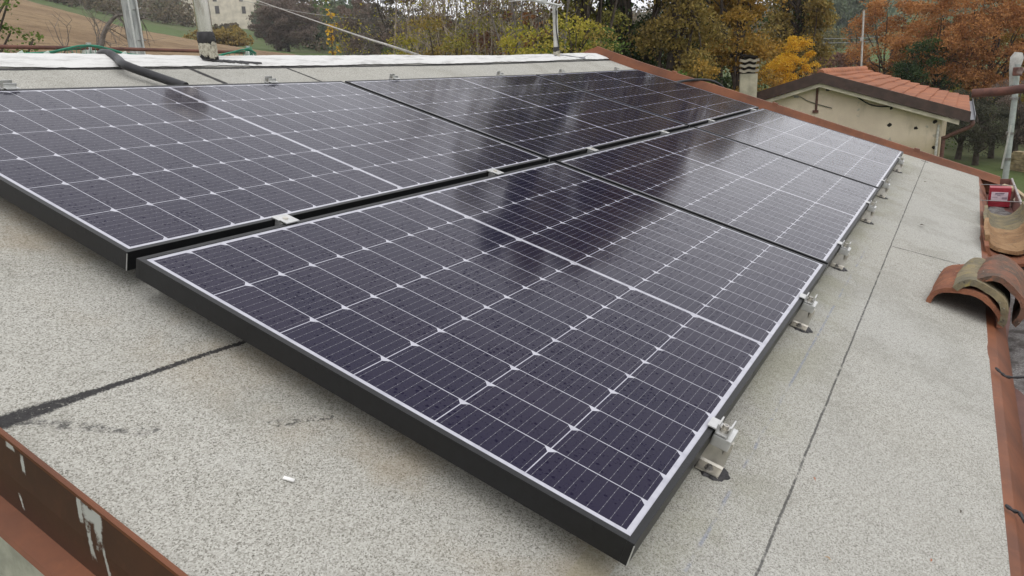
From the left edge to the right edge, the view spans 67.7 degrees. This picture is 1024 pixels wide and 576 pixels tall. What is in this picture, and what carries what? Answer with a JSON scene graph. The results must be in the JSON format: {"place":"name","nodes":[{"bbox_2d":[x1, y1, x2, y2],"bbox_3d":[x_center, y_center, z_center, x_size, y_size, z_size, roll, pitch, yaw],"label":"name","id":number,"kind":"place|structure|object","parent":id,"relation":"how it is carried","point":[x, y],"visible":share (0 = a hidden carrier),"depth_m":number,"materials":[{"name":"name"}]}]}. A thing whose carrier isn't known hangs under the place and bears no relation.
{"place":"outdoors","nodes":[
{"label":"outdoors","id":0,"kind":"place"},
{"bbox_2d":[0,0,294,55],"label":"ploughed field","id":1,"kind":"structure","parent":0,"point":[30,16],"depth_m":44.67,"materials":[{"name":"soil"}]},
{"bbox_2d":[45,0,172,52],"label":"bare shrub","id":2,"kind":"object","parent":1,"relation":"on","point":[101,41],"visible":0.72,"depth_m":20.31,"materials":[{"name":"brown plant"}]},
{"bbox_2d":[121,0,145,54],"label":"utility pole","id":3,"kind":"object","parent":1,"relation":"on","point":[132,17],"visible":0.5,"depth_m":12.77,"materials":[{"name":"metal"}]},
{"bbox_2d":[28,0,1023,200],"bbox_3d":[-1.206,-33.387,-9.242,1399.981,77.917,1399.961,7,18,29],"label":"ground","id":4,"kind":"structure","parent":0,"point":[991,166],"depth_m":123.09,"materials":[{"name":"green plant"}]},
{"bbox_2d":[0,0,43,52],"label":"tree","id":5,"kind":"object","parent":4,"relation":"on","point":[6,3],"visible":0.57,"depth_m":9.11,"materials":[{"name":"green plant"}]},
{"bbox_2d":[82,43,96,53],"bbox_3d":[-3.486,-1.252,6.535,0.069,1.619,0.102,7,18,29],"label":"scaffold post","id":6,"kind":"object","parent":4,"relation":"on","point":[88,51],"visible":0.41,"depth_m":6.34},
{"bbox_2d":[46,0,275,37],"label":"hedgerow","id":7,"kind":"object","parent":4,"relation":"on","point":[181,17],"visible":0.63,"depth_m":145.34,"materials":[{"name":"plant"}]},
{"bbox_2d":[74,0,256,27],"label":"woodland","id":8,"kind":"object","parent":4,"relation":"on","point":[171,1],"visible":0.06,"depth_m":172.37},
{"bbox_2d":[182,24,253,46],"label":"bush","id":9,"kind":"object","parent":4,"relation":"on","point":[232,35],"visible":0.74,"depth_m":87.95,"materials":[{"name":"yellow plant"}]},
{"bbox_2d":[183,0,256,28],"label":"farmhouse","id":10,"kind":"object","parent":4,"relation":"on","point":[229,11],"visible":0.45,"depth_m":191.74,"materials":[{"name":"paint"}]},
{"bbox_2d":[244,46,254,55],"bbox_3d":[-2.647,-1.676,7.948,0.074,1.614,0.102,7,18,29],"label":"scaffold post","id":11,"kind":"object","parent":4,"relation":"on","point":[248,52],"visible":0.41,"depth_m":7.72,"materials":[{"name":"plastic"}]},
{"bbox_2d":[0,45,244,53],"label":"scaffold tube","id":12,"kind":"object","parent":11,"relation":"attached to","point":[41,47],"visible":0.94,"depth_m":6.58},
{"bbox_2d":[26,44,256,55],"bbox_3d":[-3.209,-1.911,6.691,0.033,0.409,2.560,7,18,29],"label":"safety net","id":13,"kind":"object","parent":11,"relation":"hanging from","point":[120,52],"visible":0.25,"depth_m":6.27,"materials":[{"name":"orange plastic"}]},
{"bbox_2d":[249,0,280,37],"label":"tree","id":14,"kind":"object","parent":4,"relation":"on","point":[253,20],"visible":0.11,"depth_m":152.38,"materials":[{"name":"brown plant"}]},
{"bbox_2d":[247,0,322,51],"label":"tree","id":15,"kind":"object","parent":4,"relation":"on","point":[285,33],"visible":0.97,"depth_m":107.76,"materials":[{"name":"brown plant"}]},
{"bbox_2d":[295,0,335,48],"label":"tree","id":16,"kind":"object","parent":4,"relation":"on","point":[326,6],"visible":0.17,"depth_m":136.75,"materials":[{"name":"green plant"}]},
{"bbox_2d":[325,9,341,54],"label":"sapling","id":17,"kind":"object","parent":4,"relation":"on","point":[331,31],"visible":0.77,"depth_m":55.23,"materials":[{"name":"yellow plant"}]},
{"bbox_2d":[316,0,373,54],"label":"tree","id":18,"kind":"object","parent":4,"relation":"on","point":[323,28],"visible":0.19,"depth_m":118.22,"materials":[{"name":"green plant"}]},
{"bbox_2d":[330,0,393,54],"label":"tree","id":19,"kind":"object","parent":4,"relation":"on","point":[343,9],"visible":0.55,"depth_m":68.90,"materials":[{"name":"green plant"}]},
{"bbox_2d":[315,0,434,54],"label":"sapling","id":20,"kind":"object","parent":4,"relation":"on","point":[341,45],"visible":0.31,"depth_m":22.30,"materials":[{"name":"brown plant"}]},
{"bbox_2d":[346,0,420,54],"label":"tree","id":21,"kind":"object","parent":4,"relation":"on","point":[377,6],"visible":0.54,"depth_m":55.63,"materials":[{"name":"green plant"}]},
{"bbox_2d":[377,33,421,54],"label":"shrub","id":22,"kind":"object","parent":4,"relation":"on","point":[399,38],"visible":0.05,"depth_m":18.91,"materials":[{"name":"yellow plant"}]},
{"bbox_2d":[351,0,450,54],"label":"sapling","id":23,"kind":"object","parent":4,"relation":"on","point":[395,20],"visible":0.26,"depth_m":20.00,"materials":[{"name":"brown plant"}]},
{"bbox_2d":[379,0,454,54],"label":"shrub","id":24,"kind":"object","parent":4,"relation":"on","point":[398,26],"visible":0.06,"depth_m":28.41,"materials":[{"name":"brown plant"}]},
{"bbox_2d":[390,0,463,54],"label":"sapling","id":25,"kind":"object","parent":4,"relation":"on","point":[404,11],"visible":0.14,"depth_m":23.76,"materials":[{"name":"brown plant"}]},
{"bbox_2d":[384,0,487,54],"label":"sapling","id":26,"kind":"object","parent":4,"relation":"on","point":[427,36],"visible":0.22,"depth_m":20.68,"materials":[{"name":"brown plant"}]},
{"bbox_2d":[380,0,499,54],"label":"sapling","id":27,"kind":"object","parent":4,"relation":"on","point":[455,1],"visible":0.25,"depth_m":18.17,"materials":[{"name":"brown plant"}]},
{"bbox_2d":[406,11,475,55],"bbox_3d":[-1.559,-3.339,16.689,1.983,5.164,2.264,7,18,29],"label":"shrub","id":28,"kind":"object","parent":4,"relation":"on","point":[429,52],"visible":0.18,"depth_m":16.00,"materials":[{"name":"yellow plant"}]},
{"bbox_2d":[409,0,503,53],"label":"shrub","id":29,"kind":"object","parent":4,"relation":"on","point":[453,23],"visible":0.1,"depth_m":25.17,"materials":[{"name":"green plant"}]},
{"bbox_2d":[431,14,487,55],"bbox_3d":[-1.556,-4.590,20.501,2.349,5.341,2.262,-4,16,-8],"label":"shrub","id":30,"kind":"object","parent":4,"relation":"on","point":[450,21],"visible":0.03,"depth_m":19.95,"materials":[{"name":"green plant"}]},
{"bbox_2d":[436,17,490,54],"bbox_3d":[-0.658,-2.885,15.806,1.863,5.153,1.938,7,18,29],"label":"shrub","id":31,"kind":"object","parent":4,"relation":"on","point":[453,42],"visible":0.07,"depth_m":15.04,"materials":[{"name":"yellow plant"}]},
{"bbox_2d":[402,0,528,54],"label":"sapling","id":32,"kind":"object","parent":4,"relation":"on","point":[435,15],"visible":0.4,"depth_m":16.46,"materials":[{"name":"brown plant"}]},
{"bbox_2d":[424,0,531,53],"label":"sapling","id":33,"kind":"object","parent":4,"relation":"on","point":[500,20],"visible":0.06,"depth_m":20.58,"materials":[{"name":"brown plant"}]},
{"bbox_2d":[426,0,540,54],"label":"sapling","id":34,"kind":"object","parent":4,"relation":"on","point":[491,10],"visible":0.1,"depth_m":17.04,"materials":[{"name":"brown plant"}]},
{"bbox_2d":[439,0,529,54],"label":"sapling","id":35,"kind":"object","parent":4,"relation":"on","point":[480,22],"visible":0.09,"depth_m":21.63,"materials":[{"name":"brown plant"}]},
{"bbox_2d":[471,0,512,54],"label":"shrub","id":36,"kind":"object","parent":4,"relation":"on","point":[486,36],"visible":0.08,"depth_m":17.57,"materials":[{"name":"green plant"}]},
{"bbox_2d":[461,0,526,54],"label":"sapling","id":37,"kind":"object","parent":4,"relation":"on","point":[490,24],"visible":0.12,"depth_m":19.10,"materials":[{"name":"green plant"}]},
{"bbox_2d":[458,0,545,54],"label":"shrub","id":38,"kind":"object","parent":4,"relation":"on","point":[498,24],"visible":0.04,"depth_m":25.27,"materials":[{"name":"green plant"}]},
{"bbox_2d":[0,46,1023,575],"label":"house","id":39,"kind":"structure","parent":4,"relation":"on","point":[146,428],"depth_m":1.34,"materials":[{"name":"concrete"}]},
{"bbox_2d":[95,49,188,84],"bbox_3d":[-1.568,-0.873,3.063,0.875,0.175,0.143,12,21,41],"label":"conduit","id":40,"kind":"object","parent":39,"relation":"on","point":[119,60],"visible":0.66,"depth_m":2.87,"materials":[{"name":"plastic"}]},
{"bbox_2d":[192,0,261,63],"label":"flue pipe","id":41,"kind":"object","parent":39,"relation":"on","point":[207,44],"visible":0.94,"depth_m":3.39,"materials":[{"name":"silver metal"}]},
{"bbox_2d":[0,81,546,270],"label":"solar panel","id":42,"kind":"object","parent":39,"relation":"on","point":[124,177],"visible":0.86,"depth_m":2.10,"materials":[{"name":"glass"}]},
{"bbox_2d":[0,80,19,89],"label":"end clamp","id":43,"kind":"object","parent":42,"relation":"on","point":[7,84],"visible":0.98,"depth_m":2.18,"materials":[{"name":"metal"}]},
{"bbox_2d":[264,76,278,82],"bbox_3d":[-0.947,-0.815,3.008,0.042,0.030,0.036,25,26,23],"label":"end clamp","id":44,"kind":"object","parent":42,"relation":"on","point":[268,79],"visible":0.91,"depth_m":3.00,"materials":[{"name":"silver metal"}]},
{"bbox_2d":[256,0,419,54],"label":"overhead cable","id":45,"kind":"object","parent":39,"relation":"attached to","point":[395,47],"visible":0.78,"depth_m":6.77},
{"bbox_2d":[345,74,687,162],"bbox_3d":[0.139,-0.908,3.895,1.052,0.042,1.763,25,26,23],"label":"solar panel","id":46,"kind":"object","parent":39,"relation":"on","point":[550,120],"visible":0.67,"depth_m":3.66,"materials":[{"name":"glass"}]},
{"bbox_2d":[509,0,591,58],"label":"antenna mast","id":47,"kind":"object","parent":39,"relation":"on","point":[556,51],"visible":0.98,"depth_m":6.26,"materials":[{"name":"metal"}]},
{"bbox_2d":[536,69,758,127],"bbox_3d":[1.026,-1.359,5.379,1.052,0.041,1.763,25,26,23],"label":"solar panel","id":48,"kind":"object","parent":39,"relation":"on","point":[690,106],"visible":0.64,"depth_m":5.21,"materials":[{"name":"glass"}]},
{"bbox_2d":[676,78,723,86],"bbox_3d":[1.530,-1.691,6.653,0.796,0.254,0.172,-11,18,-29],"label":"cable","id":49,"kind":"object","parent":39,"relation":"on","point":[700,79],"visible":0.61,"depth_m":6.70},
{"bbox_2d":[694,416,737,481],"bbox_3d":[0.383,0.289,1.393,0.072,0.102,0.074,25,26,23],"label":"mounting bracket","id":50,"kind":"object","parent":39,"relation":"attached to","point":[716,453],"visible":0.98,"depth_m":1.39,"materials":[{"name":"metal"}]},
{"bbox_2d":[135,161,826,565],"bbox_3d":[0.159,-0.049,1.990,1.052,0.040,1.763,25,25,23],"label":"solar panel","id":51,"kind":"object","parent":50,"relation":"on","point":[577,353],"visible":1,"depth_m":1.54,"materials":[{"name":"glass"}]},
{"bbox_2d":[271,214,299,225],"bbox_3d":[-0.533,-0.144,1.790,0.045,0.047,0.045,25,26,23],"label":"clamp","id":52,"kind":"object","parent":51,"relation":"attached to","point":[286,218],"visible":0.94,"depth_m":1.78,"materials":[{"name":"metal"}]},
{"bbox_2d":[486,168,503,175],"bbox_3d":[-0.061,-0.376,2.587,0.045,0.047,0.045,25,26,23],"label":"clamp","id":53,"kind":"object","parent":51,"relation":"attached to","point":[494,171],"visible":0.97,"depth_m":2.57,"materials":[{"name":"silver metal"}]},
{"bbox_2d":[556,127,878,273],"bbox_3d":[1.043,-0.488,3.479,1.052,0.041,1.763,25,26,23],"label":"solar panel","id":54,"kind":"object","parent":39,"relation":"on","point":[811,212],"visible":0.8,"depth_m":3.23,"materials":[{"name":"glass"}]},
{"bbox_2d":[695,108,902,194],"bbox_3d":[1.931,-0.939,4.963,1.053,0.041,1.763,25,26,23],"label":"solar panel","id":55,"kind":"object","parent":39,"relation":"attached to","point":[839,153],"visible":0.73,"depth_m":4.79,"materials":[{"name":"glass"}]},
{"bbox_2d":[789,292,817,332],"bbox_3d":[0.836,0.066,2.159,0.072,0.102,0.074,25,26,23],"label":"mounting bracket","id":56,"kind":"object","parent":39,"relation":"attached to","point":[803,317],"visible":0.99,"depth_m":2.16,"materials":[{"name":"silver metal"}]},
{"bbox_2d":[829,240,850,270],"bbox_3d":[1.215,-0.121,2.797,0.072,0.102,0.074,25,26,23],"label":"mounting bracket","id":57,"kind":"object","parent":39,"relation":"attached to","point":[840,259],"visible":1,"depth_m":2.80,"materials":[{"name":"silver metal"}]},
{"bbox_2d":[860,200,876,224],"bbox_3d":[1.688,-0.359,3.592,0.072,0.102,0.074,25,26,23],"label":"mounting bracket","id":58,"kind":"object","parent":39,"relation":"attached to","point":[868,215],"visible":0.99,"depth_m":3.60,"materials":[{"name":"silver metal"}]},
{"bbox_2d":[876,179,890,198],"bbox_3d":[2.070,-0.552,4.232,0.072,0.102,0.074,25,26,23],"label":"mounting bracket","id":59,"kind":"object","parent":39,"relation":"attached to","point":[883,191],"visible":1,"depth_m":4.24,"materials":[{"name":"silver metal"}]},
{"bbox_2d":[893,157,904,172],"bbox_3d":[2.618,-0.833,5.144,0.072,0.102,0.074,25,26,23],"label":"mounting bracket","id":60,"kind":"object","parent":39,"relation":"attached to","point":[898,166],"visible":1,"depth_m":5.15,"materials":[{"name":"silver metal"}]},
{"bbox_2d":[926,264,1001,327],"bbox_3d":[1.693,-0.001,2.813,0.244,0.096,0.484,23,25,27],"label":"barrel tile","id":61,"kind":"object","parent":39,"relation":"on","point":[944,282],"visible":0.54,"depth_m":2.66,"materials":[{"name":"ceramic"}]},
{"bbox_2d":[953,257,1010,327],"bbox_3d":[1.735,-0.011,2.771,0.208,0.078,0.464,45,33,16],"label":"barrel tile","id":62,"kind":"object","parent":61,"relation":"on","point":[966,276],"visible":0.74,"depth_m":2.62,"materials":[{"name":"ceramic"}]},
{"bbox_2d":[977,254,1023,326],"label":"barrel tile","id":63,"kind":"object","parent":62,"relation":"on","point":[1006,272],"visible":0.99,"depth_m":2.68,"materials":[{"name":"ceramic"}]},
{"bbox_2d":[987,186,1011,206],"bbox_3d":[3.410,-0.642,5.342,0.128,0.132,0.112,7,18,29],"label":"box","id":64,"kind":"object","parent":39,"relation":"on","point":[998,194],"visible":0.9,"depth_m":5.30,"materials":[{"name":"plastic"}]},
{"bbox_2d":[982,227,1023,266],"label":"barrel tile","id":65,"kind":"object","parent":39,"relation":"on","point":[1018,260],"visible":0.36,"depth_m":3.66,"materials":[{"name":"ceramic"}]},
{"bbox_2d":[984,218,1023,254],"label":"barrel tile","id":66,"kind":"object","parent":65,"relation":"on","point":[1006,241],"visible":0.98,"depth_m":3.82,"materials":[{"name":"beige ceramic"}]},
{"bbox_2d":[983,201,1023,229],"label":"barrel tile","id":67,"kind":"object","parent":39,"relation":"on","point":[1014,220],"visible":0.81,"depth_m":4.32,"materials":[{"name":"ceramic"}]},
{"bbox_2d":[1002,184,1023,199],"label":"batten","id":68,"kind":"object","parent":39,"relation":"attached to","point":[1021,194],"visible":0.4,"depth_m":5.29,"materials":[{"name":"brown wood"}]},
{"bbox_2d":[474,0,563,54],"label":"sapling","id":69,"kind":"object","parent":4,"relation":"on","point":[522,13],"visible":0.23,"depth_m":15.64,"materials":[{"name":"green plant"}]},
{"bbox_2d":[455,0,586,54],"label":"sapling","id":70,"kind":"object","parent":4,"relation":"on","point":[515,26],"visible":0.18,"depth_m":15.10,"materials":[{"name":"brown plant"}]},
{"bbox_2d":[496,20,549,54],"bbox_3d":[0.210,-2.345,14.355,1.567,5.110,1.875,7,18,29],"label":"shrub","id":71,"kind":"object","parent":4,"relation":"on","point":[509,43],"visible":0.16,"depth_m":13.87,"materials":[{"name":"yellow plant"}]},
{"bbox_2d":[487,0,573,52],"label":"shrub","id":72,"kind":"object","parent":4,"relation":"on","point":[520,17],"visible":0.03,"depth_m":24.50,"materials":[{"name":"green plant"}]},
{"bbox_2d":[505,12,561,54],"bbox_3d":[0.713,-3.512,17.707,1.924,5.425,1.954,-4,16,-7],"label":"shrub","id":73,"kind":"object","parent":4,"relation":"on","point":[532,16],"visible":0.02,"depth_m":16.74,"materials":[{"name":"green plant"}]},
{"bbox_2d":[479,0,604,50],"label":"sapling","id":74,"kind":"object","parent":4,"relation":"on","point":[546,15],"visible":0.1,"depth_m":17.56,"materials":[{"name":"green plant"}]},
{"bbox_2d":[291,0,810,55],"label":"woodland","id":75,"kind":"object","parent":4,"relation":"on","point":[634,17],"visible":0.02,"depth_m":134.58,"materials":[{"name":"plant"}]},
{"bbox_2d":[530,38,574,53],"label":"shrub","id":76,"kind":"object","parent":4,"relation":"on","point":[537,49],"visible":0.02,"depth_m":14.26,"materials":[{"name":"green plant"}]},
{"bbox_2d":[499,0,623,53],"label":"sapling","id":77,"kind":"object","parent":4,"relation":"on","point":[536,19],"visible":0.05,"depth_m":18.68,"materials":[{"name":"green plant"}]},
{"bbox_2d":[530,12,605,53],"bbox_3d":[1.028,-2.242,13.793,1.619,5.156,2.131,7,18,29],"label":"shrub","id":78,"kind":"object","parent":4,"relation":"on","point":[581,27],"visible":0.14,"depth_m":13.15,"materials":[{"name":"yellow plant"}]},
{"bbox_2d":[534,0,631,53],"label":"tree","id":79,"kind":"object","parent":4,"relation":"on","point":[596,15],"visible":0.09,"depth_m":15.93,"materials":[{"name":"green plant"}]},
{"bbox_2d":[562,23,618,53],"bbox_3d":[1.486,-2.038,13.405,1.645,4.960,1.575,7,18,29],"label":"shrub","id":80,"kind":"object","parent":4,"relation":"on","point":[598,36],"visible":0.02,"depth_m":12.78,"materials":[{"name":"green plant"}]},
{"bbox_2d":[576,23,630,53],"bbox_3d":[1.899,-2.325,14.259,1.967,4.984,1.861,-5,16,-12],"label":"shrub","id":81,"kind":"object","parent":4,"relation":"on","point":[615,44],"visible":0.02,"depth_m":13.39,"materials":[{"name":"green plant"}]},
{"bbox_2d":[578,0,671,68],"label":"tree","id":82,"kind":"object","parent":4,"relation":"on","point":[624,6],"visible":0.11,"depth_m":19.28,"materials":[{"name":"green plant"}]},
{"bbox_2d":[621,0,738,82],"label":"tree","id":83,"kind":"object","parent":4,"relation":"on","point":[681,55],"visible":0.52,"depth_m":17.78,"materials":[{"name":"green plant"}]},
{"bbox_2d":[688,58,720,84],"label":"shrub","id":84,"kind":"object","parent":4,"relation":"on","point":[711,71],"visible":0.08,"depth_m":14.43,"materials":[{"name":"yellow plant"}]},
{"bbox_2d":[678,0,769,88],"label":"tree","id":85,"kind":"object","parent":4,"relation":"on","point":[726,80],"visible":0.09,"depth_m":25.07,"materials":[{"name":"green plant"}]},
{"bbox_2d":[699,0,788,91],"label":"tree","id":86,"kind":"object","parent":4,"relation":"on","point":[740,16],"visible":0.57,"depth_m":21.57,"materials":[{"name":"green plant"}]},
{"bbox_2d":[758,35,820,98],"bbox_3d":[10.186,-6.920,28.355,2.292,4.767,2.416,-7,16,-17],"label":"tree","id":87,"kind":"object","parent":4,"relation":"on","point":[781,64],"visible":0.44,"depth_m":27.66,"materials":[{"name":"yellow plant"}]},
{"bbox_2d":[757,0,839,89],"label":"tree","id":88,"kind":"object","parent":4,"relation":"on","point":[815,18],"visible":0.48,"depth_m":30.03,"materials":[{"name":"yellow plant"}]},
{"bbox_2d":[805,14,848,62],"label":"tree","id":89,"kind":"object","parent":4,"relation":"on","point":[839,43],"visible":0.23,"depth_m":96.45,"materials":[{"name":"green plant"}]},
{"bbox_2d":[815,0,860,46],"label":"tree","id":90,"kind":"object","parent":4,"relation":"on","point":[846,16],"visible":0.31,"depth_m":128.82,"materials":[{"name":"green plant"}]},
{"bbox_2d":[809,52,874,74],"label":"tree","id":91,"kind":"object","parent":4,"relation":"on","point":[838,57],"visible":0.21,"depth_m":53.71,"materials":[{"name":"red plant"}]},
{"bbox_2d":[739,54,975,157],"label":"cottage","id":92,"kind":"structure","parent":4,"relation":"on","point":[908,113],"depth_m":19.68,"materials":[{"name":"beige paint"}]},
{"bbox_2d":[860,11,864,65],"bbox_3d":[13.255,-7.527,29.245,0.150,5.852,0.151,7,18,29],"label":"aerial pole","id":93,"kind":"object","parent":4,"relation":"on","point":[862,38],"visible":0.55,"depth_m":28.71,"materials":[{"name":"metal"}]},
{"bbox_2d":[841,0,885,41],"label":"tree","id":94,"kind":"object","parent":4,"relation":"on","point":[860,7],"visible":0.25,"depth_m":136.28,"materials":[{"name":"green plant"}]},
{"bbox_2d":[841,0,942,83],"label":"tree","id":95,"kind":"object","parent":4,"relation":"on","point":[876,9],"visible":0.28,"depth_m":37.05,"materials":[{"name":"orange plant"}]},
{"bbox_2d":[776,0,1019,34],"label":"woodland","id":96,"kind":"object","parent":4,"relation":"on","point":[892,10],"visible":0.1,"depth_m":154.54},
{"bbox_2d":[887,36,963,90],"bbox_3d":[17.579,-8.331,33.271,3.104,5.022,3.156,-6,16,-14],"label":"tree","id":97,"kind":"object","parent":4,"relation":"on","point":[911,74],"visible":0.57,"depth_m":32.13,"materials":[{"name":"green plant"}]},
{"bbox_2d":[878,0,1002,149],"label":"tree","id":98,"kind":"object","parent":4,"relation":"on","point":[937,26],"visible":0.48,"depth_m":32.72,"materials":[{"name":"orange plant"}]},
{"bbox_2d":[946,88,994,159],"bbox_3d":[17.906,-6.450,30.632,2.564,3.058,2.169,-15,20,-40],"label":"orchard tree","id":99,"kind":"object","parent":4,"relation":"on","point":[958,154],"visible":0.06,"depth_m":30.37,"materials":[{"name":"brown plant"}]},
{"bbox_2d":[933,0,1023,149],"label":"tree","id":100,"kind":"object","parent":4,"relation":"on","point":[988,76],"visible":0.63,"depth_m":32.61,"materials":[{"name":"orange plant"}]},
{"bbox_2d":[946,100,1015,165],"bbox_3d":[17.509,-5.733,28.714,2.383,2.701,3.022,7,18,29],"label":"orchard tree","id":101,"kind":"object","parent":4,"relation":"on","point":[977,131],"visible":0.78,"depth_m":28.37,"materials":[{"name":"green plant"}]},
{"bbox_2d":[968,95,1023,158],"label":"orchard tree","id":102,"kind":"object","parent":4,"relation":"on","point":[990,155],"visible":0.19,"depth_m":30.69,"materials":[{"name":"green plant"}]},
{"bbox_2d":[985,0,1023,140],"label":"tree","id":103,"kind":"object","parent":4,"relation":"on","point":[1005,38],"visible":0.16,"depth_m":35.16,"materials":[{"name":"orange plant"}]},
{"bbox_2d":[988,76,1023,152],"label":"orchard tree","id":104,"kind":"object","parent":4,"relation":"on","point":[1018,138],"visible":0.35,"depth_m":29.50,"materials":[{"name":"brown plant"}]},
{"bbox_2d":[1001,52,1023,178],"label":"guyed pole","id":105,"kind":"object","parent":4,"relation":"on","point":[1016,70],"visible":0.86,"depth_m":6.55,"materials":[{"name":"metal"}]},
{"bbox_2d":[971,84,1023,97],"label":"scaffold tube","id":106,"kind":"object","parent":105,"relation":"attached to","point":[1001,91],"visible":1,"depth_m":4.60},
{"bbox_2d":[1010,151,1023,172],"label":"stone wall","id":107,"kind":"structure","parent":4,"relation":"on","point":[1017,161],"depth_m":26.93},
{"bbox_2d":[305,0,772,19],"label":"sky","id":108,"kind":"structure","parent":0,"point":[640,3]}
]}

